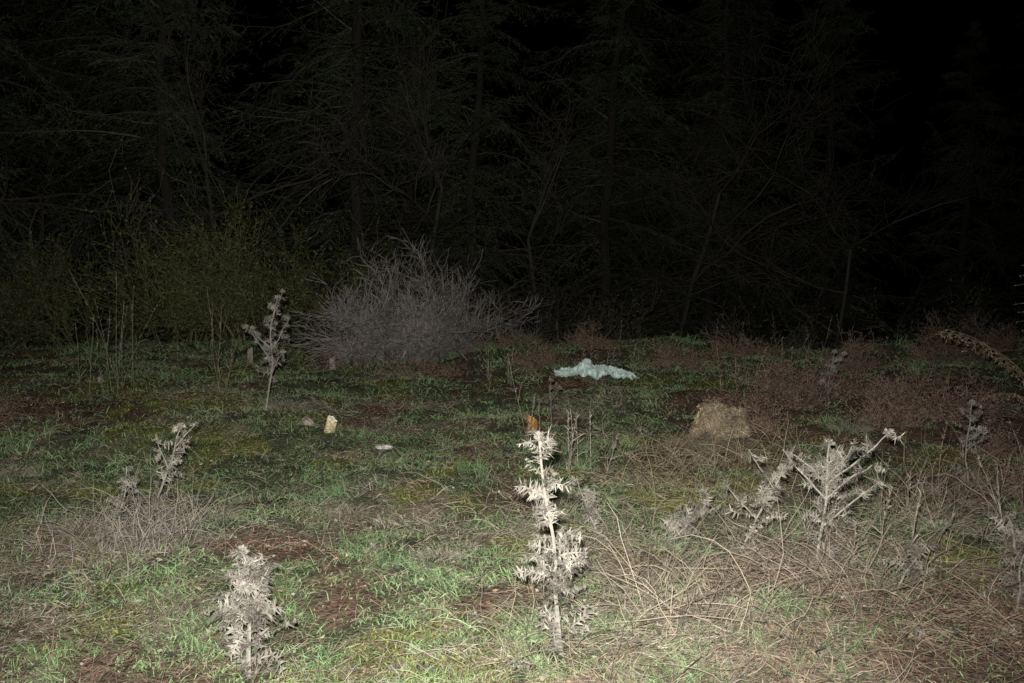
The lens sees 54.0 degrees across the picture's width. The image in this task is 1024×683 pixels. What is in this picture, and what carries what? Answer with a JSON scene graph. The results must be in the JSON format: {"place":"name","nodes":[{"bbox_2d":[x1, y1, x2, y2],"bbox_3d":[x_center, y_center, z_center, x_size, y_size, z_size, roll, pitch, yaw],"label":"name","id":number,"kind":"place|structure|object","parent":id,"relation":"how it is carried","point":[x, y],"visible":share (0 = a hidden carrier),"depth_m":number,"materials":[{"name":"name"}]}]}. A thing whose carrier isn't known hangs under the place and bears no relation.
{"place":"outdoors","nodes":[
{"label":"outdoors","id":0,"kind":"place"},
{"bbox_2d":[0,241,1023,682],"bbox_3d":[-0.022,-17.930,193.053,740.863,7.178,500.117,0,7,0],"label":"ground","id":1,"kind":"structure","parent":0,"point":[886,309],"depth_m":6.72,"materials":[{"name":"plant"}]},
{"bbox_2d":[0,390,22,415],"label":"heather bush","id":2,"kind":"object","parent":1,"relation":"on","point":[6,406],"visible":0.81,"depth_m":8.45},
{"bbox_2d":[0,95,35,334],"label":"spruce tree","id":3,"kind":"object","parent":1,"relation":"on","point":[16,236],"visible":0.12,"depth_m":17.33,"materials":[{"name":"green plant"}]},
{"bbox_2d":[0,551,37,578],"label":"dry grass tussock","id":4,"kind":"object","parent":1,"relation":"on","point":[4,558],"visible":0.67,"depth_m":4.71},
{"bbox_2d":[0,457,51,482],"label":"dry grass tussock","id":5,"kind":"object","parent":1,"relation":"on","point":[25,469],"visible":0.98,"depth_m":6.45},
{"bbox_2d":[0,213,85,351],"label":"broom shrub","id":6,"kind":"object","parent":1,"relation":"on","point":[14,309],"visible":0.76,"depth_m":13.75,"materials":[{"name":"green plant"}]},
{"bbox_2d":[0,0,151,348],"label":"spruce tree","id":7,"kind":"object","parent":1,"relation":"on","point":[9,104],"visible":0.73,"depth_m":14.71,"materials":[{"name":"green plant"}]},
{"bbox_2d":[24,506,128,550],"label":"dry grass tussock","id":8,"kind":"object","parent":1,"relation":"on","point":[86,523],"visible":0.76,"depth_m":5.13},
{"bbox_2d":[0,0,154,348],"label":"bare tree","id":9,"kind":"object","parent":1,"relation":"on","point":[4,192],"visible":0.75,"depth_m":15.14,"materials":[{"name":"brown plant"}]},
{"bbox_2d":[0,217,201,348],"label":"broom shrub","id":10,"kind":"object","parent":1,"relation":"on","point":[65,318],"visible":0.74,"depth_m":13.48,"materials":[{"name":"green plant"}]},
{"bbox_2d":[0,0,203,346],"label":"spruce tree","id":11,"kind":"object","parent":1,"relation":"on","point":[30,8],"visible":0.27,"depth_m":21.36,"materials":[{"name":"green plant"}]},
{"bbox_2d":[69,270,160,396],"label":"tall grass clump","id":12,"kind":"object","parent":1,"relation":"on","point":[106,345],"visible":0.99,"depth_m":9.40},
{"bbox_2d":[105,465,140,540],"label":"dried thistle","id":13,"kind":"object","parent":1,"relation":"on","point":[121,502],"visible":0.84,"depth_m":5.11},
{"bbox_2d":[0,0,285,347],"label":"spruce tree","id":14,"kind":"object","parent":1,"relation":"on","point":[128,185],"visible":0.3,"depth_m":17.85,"materials":[{"name":"green plant"}]},
{"bbox_2d":[8,0,323,344],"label":"spruce tree","id":15,"kind":"object","parent":1,"relation":"on","point":[162,153],"visible":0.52,"depth_m":15.10,"materials":[{"name":"green plant"}]},
{"bbox_2d":[140,421,197,519],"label":"dried thistle","id":16,"kind":"object","parent":1,"relation":"on","point":[180,450],"visible":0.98,"depth_m":5.43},
{"bbox_2d":[67,134,284,346],"bbox_3d":[-4.264,-1.227,12.646,1.793,2.693,2.891,5,9,38],"label":"broom shrub","id":17,"kind":"object","parent":1,"relation":"on","point":[170,302],"visible":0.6,"depth_m":12.47,"materials":[{"name":"green plant"}]},
{"bbox_2d":[186,500,254,524],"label":"dry grass tussock","id":18,"kind":"object","parent":1,"relation":"on","point":[222,509],"visible":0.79,"depth_m":5.44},
{"bbox_2d":[206,289,237,392],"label":"tall grass clump","id":19,"kind":"object","parent":1,"relation":"on","point":[221,352],"visible":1,"depth_m":8.99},
{"bbox_2d":[132,189,318,358],"bbox_3d":[-3.542,-0.813,12.433,2.298,2.158,2.164,-2,7,-17],"label":"broom shrub","id":20,"kind":"object","parent":1,"relation":"on","point":[232,293],"visible":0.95,"depth_m":12.24,"materials":[{"name":"green plant"}]},
{"bbox_2d":[119,154,366,342],"bbox_3d":[-3.904,-1.161,13.787,3.250,2.809,3.467,2,7,15],"label":"broom shrub","id":21,"kind":"object","parent":1,"relation":"on","point":[269,260],"visible":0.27,"depth_m":13.85,"materials":[{"name":"green plant"}]},
{"bbox_2d":[199,544,296,681],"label":"dried thistle","id":22,"kind":"object","parent":1,"relation":"on","point":[249,612],"visible":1,"depth_m":3.69,"materials":[{"name":"plant"}]},
{"bbox_2d":[78,0,419,343],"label":"bare tree","id":23,"kind":"object","parent":1,"relation":"on","point":[202,95],"visible":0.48,"depth_m":14.63,"materials":[{"name":"brown plant"}]},
{"bbox_2d":[247,347,253,364],"bbox_3d":[-3.042,0.175,11.682,0.086,0.226,0.128,-4,8,-29],"label":"cut stump","id":24,"kind":"object","parent":1,"relation":"on","point":[249,355],"visible":0.83,"depth_m":11.65,"materials":[{"name":"grey wood"}]},
{"bbox_2d":[242,289,289,410],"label":"dried thistle","id":25,"kind":"object","parent":1,"relation":"on","point":[271,352],"visible":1,"depth_m":8.14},
{"bbox_2d":[258,395,316,411],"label":"dry grass tussock","id":26,"kind":"object","parent":1,"relation":"on","point":[295,404],"visible":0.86,"depth_m":8.41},
{"bbox_2d":[211,0,394,344],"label":"spruce tree","id":27,"kind":"object","parent":1,"relation":"on","point":[296,57],"visible":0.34,"depth_m":23.21,"materials":[{"name":"green plant"}]},
{"bbox_2d":[300,416,314,425],"bbox_3d":[-1.595,0.637,7.825,0.122,0.105,0.112,0,7,0],"label":"rock","id":28,"kind":"object","parent":1,"relation":"on","point":[309,420],"visible":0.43,"depth_m":7.80,"materials":[{"name":"stone"}]},
{"bbox_2d":[324,415,336,432],"bbox_3d":[-1.363,0.622,7.482,0.115,0.142,0.093,-4,8,-29],"label":"cut stump","id":29,"kind":"object","parent":1,"relation":"on","point":[331,422],"visible":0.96,"depth_m":7.46,"materials":[{"name":"brown wood"}]},
{"bbox_2d":[329,357,336,369],"bbox_3d":[-1.978,0.246,11.116,0.098,0.152,0.112,0,7,0],"label":"cut stump","id":30,"kind":"object","parent":1,"relation":"on","point":[334,367],"visible":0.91,"depth_m":11.10,"materials":[{"name":"grey wood"}]},
{"bbox_2d":[243,211,424,346],"bbox_3d":[-2.310,-0.644,13.591,2.423,2.289,2.733,0,7,0],"label":"broom shrub","id":31,"kind":"object","parent":1,"relation":"on","point":[306,284],"visible":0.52,"depth_m":13.39,"materials":[{"name":"green plant"}]},
{"bbox_2d":[312,329,369,368],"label":"heather bush","id":32,"kind":"object","parent":1,"relation":"on","point":[329,354],"visible":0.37,"depth_m":11.37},
{"bbox_2d":[316,500,383,522],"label":"dry grass tussock","id":33,"kind":"object","parent":1,"relation":"on","point":[348,508],"visible":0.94,"depth_m":5.53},
{"bbox_2d":[180,0,566,344],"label":"spruce tree","id":34,"kind":"object","parent":1,"relation":"on","point":[355,67],"visible":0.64,"depth_m":16.12,"materials":[{"name":"green plant"}]},
{"bbox_2d":[376,444,392,448],"bbox_3d":[-0.934,0.773,7.347,0.134,0.044,0.103,0,7,0],"label":"rock","id":35,"kind":"object","parent":1,"relation":"on","point":[381,446],"visible":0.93,"depth_m":7.31,"materials":[{"name":"stone"}]},
{"bbox_2d":[263,228,553,373],"bbox_3d":[-1.208,-0.520,11.671,2.715,1.596,3.094,7,10,45],"label":"bare shrub","id":36,"kind":"object","parent":1,"relation":"on","point":[429,328],"visible":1,"depth_m":11.44,"materials":[{"name":"plant"}]},
{"bbox_2d":[311,0,506,342],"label":"spruce tree","id":37,"kind":"object","parent":1,"relation":"on","point":[410,191],"visible":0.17,"depth_m":20.30,"materials":[{"name":"green plant"}]},
{"bbox_2d":[378,351,470,383],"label":"heather bush","id":38,"kind":"object","parent":1,"relation":"on","point":[441,370],"visible":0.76,"depth_m":10.76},
{"bbox_2d":[392,541,472,573],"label":"dry grass tussock","id":39,"kind":"object","parent":1,"relation":"on","point":[431,554],"visible":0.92,"depth_m":4.75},
{"bbox_2d":[281,0,611,337],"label":"bare tree","id":40,"kind":"object","parent":1,"relation":"on","point":[425,157],"visible":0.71,"depth_m":15.78,"materials":[{"name":"brown plant"}]},
{"bbox_2d":[326,0,610,346],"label":"spruce tree","id":41,"kind":"object","parent":1,"relation":"on","point":[473,156],"visible":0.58,"depth_m":17.46,"materials":[{"name":"green plant"}]},
{"bbox_2d":[457,317,534,352],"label":"heather bush","id":42,"kind":"object","parent":1,"relation":"on","point":[508,339],"visible":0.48,"depth_m":12.45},
{"bbox_2d":[484,348,513,389],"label":"tall grass clump","id":43,"kind":"object","parent":1,"relation":"on","point":[506,374],"visible":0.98,"depth_m":10.03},
{"bbox_2d":[0,339,1023,682],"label":"moss","id":44,"kind":"object","parent":1,"relation":"on","point":[444,661],"visible":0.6,"depth_m":5.78,"materials":[{"name":"green plant"}]},
{"bbox_2d":[0,339,1023,682],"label":"fallen leaves","id":45,"kind":"object","parent":1,"relation":"on","point":[532,555],"visible":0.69,"depth_m":4.48,"materials":[{"name":"brown plant"}]},
{"bbox_2d":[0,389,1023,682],"bbox_3d":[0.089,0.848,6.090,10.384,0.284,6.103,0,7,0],"label":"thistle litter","id":46,"kind":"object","parent":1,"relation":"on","point":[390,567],"visible":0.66,"depth_m":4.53,"materials":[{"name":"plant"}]},
{"bbox_2d":[0,332,1023,682],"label":"dead stems","id":47,"kind":"object","parent":1,"relation":"on","point":[762,558],"visible":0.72,"depth_m":4.36,"materials":[{"name":"plant"}]},
{"bbox_2d":[462,288,568,344],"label":"undergrowth shrub","id":48,"kind":"object","parent":1,"relation":"on","point":[518,328],"visible":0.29,"depth_m":15.09,"materials":[{"name":"brown plant"}]},
{"bbox_2d":[507,353,541,451],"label":"tall grass clump","id":49,"kind":"object","parent":1,"relation":"on","point":[533,405],"visible":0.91,"depth_m":7.09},
{"bbox_2d":[392,58,659,344],"bbox_3d":[0.397,-1.611,17.003,3.574,6.189,5.984,3,8,25],"label":"bare tree","id":50,"kind":"object","parent":1,"relation":"on","point":[531,260],"visible":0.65,"depth_m":16.57,"materials":[{"name":"brown plant"}]},
{"bbox_2d":[504,330,549,345],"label":"dry grass tussock","id":51,"kind":"object","parent":1,"relation":"on","point":[529,339],"visible":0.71,"depth_m":12.96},
{"bbox_2d":[527,414,536,431],"bbox_3d":[0.161,0.654,7.981,0.103,0.150,0.101,0,7,0],"label":"cut stump","id":52,"kind":"object","parent":1,"relation":"on","point":[533,425],"visible":0.68,"depth_m":7.95,"materials":[{"name":"brown wood"}]},
{"bbox_2d":[447,309,621,353],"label":"tall grass clump","id":53,"kind":"object","parent":1,"relation":"on","point":[536,335],"visible":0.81,"depth_m":12.02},
{"bbox_2d":[504,342,571,373],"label":"heather bush","id":54,"kind":"object","parent":1,"relation":"on","point":[547,353],"visible":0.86,"depth_m":11.07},
{"bbox_2d":[545,378,561,424],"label":"dried thistle","id":55,"kind":"object","parent":1,"relation":"on","point":[551,387],"visible":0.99,"depth_m":8.11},
{"bbox_2d":[513,424,600,656],"bbox_3d":[0.163,0.745,3.531,0.330,0.909,0.376,0,7,0],"label":"dried thistle","id":56,"kind":"object","parent":1,"relation":"on","point":[569,567],"visible":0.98,"depth_m":3.55,"materials":[{"name":"plant"}]},
{"bbox_2d":[541,400,596,423],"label":"dry grass tussock","id":57,"kind":"object","parent":1,"relation":"on","point":[560,415],"visible":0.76,"depth_m":8.39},
{"bbox_2d":[537,517,617,563],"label":"dry grass tussock","id":58,"kind":"object","parent":1,"relation":"on","point":[585,545],"visible":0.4,"depth_m":4.74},
{"bbox_2d":[555,316,620,349],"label":"heather bush","id":59,"kind":"object","parent":1,"relation":"on","point":[578,339],"visible":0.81,"depth_m":12.35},
{"bbox_2d":[569,477,607,540],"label":"dried thistle","id":60,"kind":"object","parent":1,"relation":"on","point":[592,514],"visible":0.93,"depth_m":5.04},
{"bbox_2d":[563,409,621,478],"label":"tall grass clump","id":61,"kind":"object","parent":1,"relation":"on","point":[571,451],"visible":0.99,"depth_m":6.32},
{"bbox_2d":[554,358,638,379],"bbox_3d":[0.872,0.273,10.404,0.891,0.190,0.416,2,10,-6],"label":"plastic sheet","id":62,"kind":"object","parent":1,"relation":"on","point":[585,367],"visible":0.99,"depth_m":10.35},
{"bbox_2d":[542,282,664,345],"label":"undergrowth shrub","id":63,"kind":"object","parent":1,"relation":"on","point":[618,319],"visible":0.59,"depth_m":15.49,"materials":[{"name":"brown plant"}]},
{"bbox_2d":[582,338,636,372],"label":"tall grass clump","id":64,"kind":"object","parent":1,"relation":"on","point":[613,356],"visible":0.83,"depth_m":10.66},
{"bbox_2d":[481,0,745,343],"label":"spruce tree","id":65,"kind":"object","parent":1,"relation":"on","point":[652,30],"visible":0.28,"depth_m":24.66,"materials":[{"name":"green plant"}]},
{"bbox_2d":[442,0,807,345],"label":"spruce tree","id":66,"kind":"object","parent":1,"relation":"on","point":[611,83],"visible":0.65,"depth_m":19.28,"materials":[{"name":"green plant"}]},
{"bbox_2d":[641,487,722,546],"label":"dried thistle","id":67,"kind":"object","parent":1,"relation":"on","point":[686,521],"visible":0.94,"depth_m":4.83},
{"bbox_2d":[635,335,730,372],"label":"heather bush","id":68,"kind":"object","parent":1,"relation":"on","point":[668,355],"visible":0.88,"depth_m":11.02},
{"bbox_2d":[652,422,730,458],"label":"dry grass tussock","id":69,"kind":"object","parent":1,"relation":"on","point":[673,443],"visible":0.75,"depth_m":7.31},
{"bbox_2d":[687,396,749,440],"bbox_3d":[1.555,0.600,7.570,0.532,0.371,0.374,0,7,0],"label":"straw hummock","id":70,"kind":"object","parent":1,"relation":"on","point":[715,413],"visible":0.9,"depth_m":7.51,"materials":[{"name":"plant"}]},
{"bbox_2d":[685,501,753,530],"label":"dry grass tussock","id":71,"kind":"object","parent":1,"relation":"on","point":[723,512],"visible":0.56,"depth_m":5.40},
{"bbox_2d":[559,0,888,350],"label":"spruce tree","id":72,"kind":"object","parent":1,"relation":"on","point":[725,35],"visible":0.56,"depth_m":21.30,"materials":[{"name":"green plant"}]},
{"bbox_2d":[704,433,769,454],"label":"dry grass tussock","id":73,"kind":"object","parent":1,"relation":"on","point":[749,442],"visible":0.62,"depth_m":7.31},
{"bbox_2d":[624,0,869,350],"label":"spruce tree","id":74,"kind":"object","parent":1,"relation":"on","point":[731,39],"visible":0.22,"depth_m":26.55,"materials":[{"name":"green plant"}]},
{"bbox_2d":[701,324,799,358],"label":"heather bush","id":75,"kind":"object","parent":1,"relation":"on","point":[736,350],"visible":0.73,"depth_m":12.16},
{"bbox_2d":[710,337,797,385],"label":"tall grass clump","id":76,"kind":"object","parent":1,"relation":"on","point":[759,367],"visible":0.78,"depth_m":9.79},
{"bbox_2d":[722,449,792,556],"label":"dried thistle","id":77,"kind":"object","parent":1,"relation":"on","point":[765,493],"visible":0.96,"depth_m":4.70,"materials":[{"name":"plant"}]},
{"bbox_2d":[718,395,796,435],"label":"heather bush","id":78,"kind":"object","parent":1,"relation":"on","point":[768,424],"visible":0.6,"depth_m":7.74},
{"bbox_2d":[690,295,841,350],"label":"undergrowth shrub","id":79,"kind":"object","parent":1,"relation":"on","point":[797,339],"visible":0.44,"depth_m":15.49,"materials":[{"name":"brown plant"}]},
{"bbox_2d":[616,2,925,338],"bbox_3d":[4.541,-2.387,18.826,6.218,7.585,6.977,4,8,29],"label":"bare tree","id":80,"kind":"object","parent":1,"relation":"on","point":[695,276],"visible":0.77,"depth_m":17.68,"materials":[{"name":"brown plant"}]},
{"bbox_2d":[698,363,852,416],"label":"heather bush","id":81,"kind":"object","parent":1,"relation":"on","point":[768,397],"visible":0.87,"depth_m":8.87,"materials":[{"name":"plant"}]},
{"bbox_2d":[751,462,799,482],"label":"dry grass tussock","id":82,"kind":"object","parent":1,"relation":"on","point":[765,469],"visible":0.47,"depth_m":6.43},
{"bbox_2d":[715,314,888,362],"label":"tall grass clump","id":83,"kind":"object","parent":1,"relation":"on","point":[809,345],"visible":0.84,"depth_m":12.28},
{"bbox_2d":[602,67,1023,349],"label":"bare tree","id":84,"kind":"object","parent":1,"relation":"on","point":[843,300],"visible":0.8,"depth_m":18.59,"materials":[{"name":"brown plant"}]},
{"bbox_2d":[805,456,824,484],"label":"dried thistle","id":85,"kind":"object","parent":1,"relation":"on","point":[822,462],"visible":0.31,"depth_m":6.25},
{"bbox_2d":[751,346,882,402],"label":"heather bush","id":86,"kind":"object","parent":1,"relation":"on","point":[857,387],"visible":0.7,"depth_m":9.29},
{"bbox_2d":[695,0,946,350],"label":"spruce tree","id":87,"kind":"object","parent":1,"relation":"on","point":[832,34],"visible":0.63,"depth_m":22.56,"materials":[{"name":"green plant"}]},
{"bbox_2d":[816,350,846,404],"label":"dried thistle","id":88,"kind":"object","parent":1,"relation":"on","point":[833,367],"visible":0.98,"depth_m":8.99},
{"bbox_2d":[806,474,863,488],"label":"dry grass tussock","id":89,"kind":"object","parent":1,"relation":"on","point":[838,480],"visible":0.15,"depth_m":6.22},
{"bbox_2d":[817,438,861,526],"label":"dried thistle","id":90,"kind":"object","parent":1,"relation":"on","point":[849,457],"visible":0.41,"depth_m":5.23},
{"bbox_2d":[782,428,904,564],"bbox_3d":[1.441,0.716,4.451,0.528,0.669,0.328,3,8,25],"label":"dried thistle","id":91,"kind":"object","parent":1,"relation":"on","point":[827,479],"visible":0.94,"depth_m":4.48,"materials":[{"name":"plant"}]},
{"bbox_2d":[812,328,886,374],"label":"heather bush","id":92,"kind":"object","parent":1,"relation":"on","point":[846,364],"visible":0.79,"depth_m":10.80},
{"bbox_2d":[819,416,883,435],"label":"dry grass tussock","id":93,"kind":"object","parent":1,"relation":"on","point":[864,427],"visible":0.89,"depth_m":7.71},
{"bbox_2d":[837,339,886,356],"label":"dry grass tussock","id":94,"kind":"object","parent":1,"relation":"on","point":[848,343],"visible":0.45,"depth_m":12.35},
{"bbox_2d":[842,388,943,431],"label":"heather bush","id":95,"kind":"object","parent":1,"relation":"on","point":[872,416],"visible":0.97,"depth_m":7.92,"materials":[{"name":"plant"}]},
{"bbox_2d":[854,356,943,410],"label":"heather bush","id":96,"kind":"object","parent":1,"relation":"on","point":[887,384],"visible":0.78,"depth_m":8.69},
{"bbox_2d":[872,539,937,601],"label":"dried thistle","id":97,"kind":"object","parent":1,"relation":"on","point":[919,550],"visible":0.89,"depth_m":4.08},
{"bbox_2d":[819,451,1011,577],"bbox_3d":[1.842,0.731,4.736,1.104,0.451,1.081,-4,8,-28],"label":"tall grass clump","id":98,"kind":"object","parent":1,"relation":"on","point":[953,515],"visible":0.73,"depth_m":4.57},
{"bbox_2d":[850,267,1023,350],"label":"undergrowth shrub","id":99,"kind":"object","parent":1,"relation":"on","point":[941,321],"visible":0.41,"depth_m":15.10,"materials":[{"name":"brown plant"}]},
{"bbox_2d":[887,499,991,533],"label":"dry grass tussock","id":100,"kind":"object","parent":1,"relation":"on","point":[946,514],"visible":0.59,"depth_m":5.14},
{"bbox_2d":[867,20,1023,349],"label":"spruce tree","id":101,"kind":"object","parent":1,"relation":"on","point":[964,214],"visible":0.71,"depth_m":24.21,"materials":[{"name":"green plant"}]},
{"bbox_2d":[895,351,1023,433],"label":"heather bush","id":102,"kind":"object","parent":1,"relation":"on","point":[951,413],"visible":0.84,"depth_m":7.94,"materials":[{"name":"plant"}]},
{"bbox_2d":[905,319,1018,368],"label":"heather bush","id":103,"kind":"object","parent":1,"relation":"on","point":[917,353],"visible":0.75,"depth_m":11.30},
{"bbox_2d":[911,306,1023,354],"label":"heather bush","id":104,"kind":"object","parent":1,"relation":"on","point":[994,339],"visible":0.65,"depth_m":12.64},
{"bbox_2d":[914,12,1023,344],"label":"spruce tree","id":105,"kind":"object","parent":1,"relation":"on","point":[1019,308],"visible":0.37,"depth_m":26.39,"materials":[{"name":"green plant"}]},
{"bbox_2d":[949,399,988,485],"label":"dried thistle","id":106,"kind":"object","parent":1,"relation":"on","point":[978,428],"visible":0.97,"depth_m":6.01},
{"bbox_2d":[930,416,1023,520],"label":"tall grass clump","id":107,"kind":"object","parent":1,"relation":"on","point":[962,453],"visible":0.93,"depth_m":5.78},
{"bbox_2d":[931,265,1023,403],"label":"dried fern","id":108,"kind":"object","parent":1,"relation":"on","point":[996,358],"visible":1,"depth_m":7.85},
{"bbox_2d":[960,418,1023,460],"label":"heather bush","id":109,"kind":"object","parent":1,"relation":"on","point":[997,438],"visible":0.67,"depth_m":6.95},
{"bbox_2d":[969,444,1023,499],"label":"heather bush","id":110,"kind":"object","parent":1,"relation":"on","point":[1017,480],"visible":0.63,"depth_m":5.75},
{"bbox_2d":[980,550,1023,614],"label":"dried thistle","id":111,"kind":"object","parent":1,"relation":"on","point":[1016,585],"visible":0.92,"depth_m":3.93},
{"bbox_2d":[989,511,1023,555],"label":"dried thistle","id":112,"kind":"object","parent":1,"relation":"on","point":[1020,535],"visible":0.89,"depth_m":4.54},
{"bbox_2d":[0,0,1023,241],"label":"sky","id":113,"kind":"structure","parent":0,"point":[918,38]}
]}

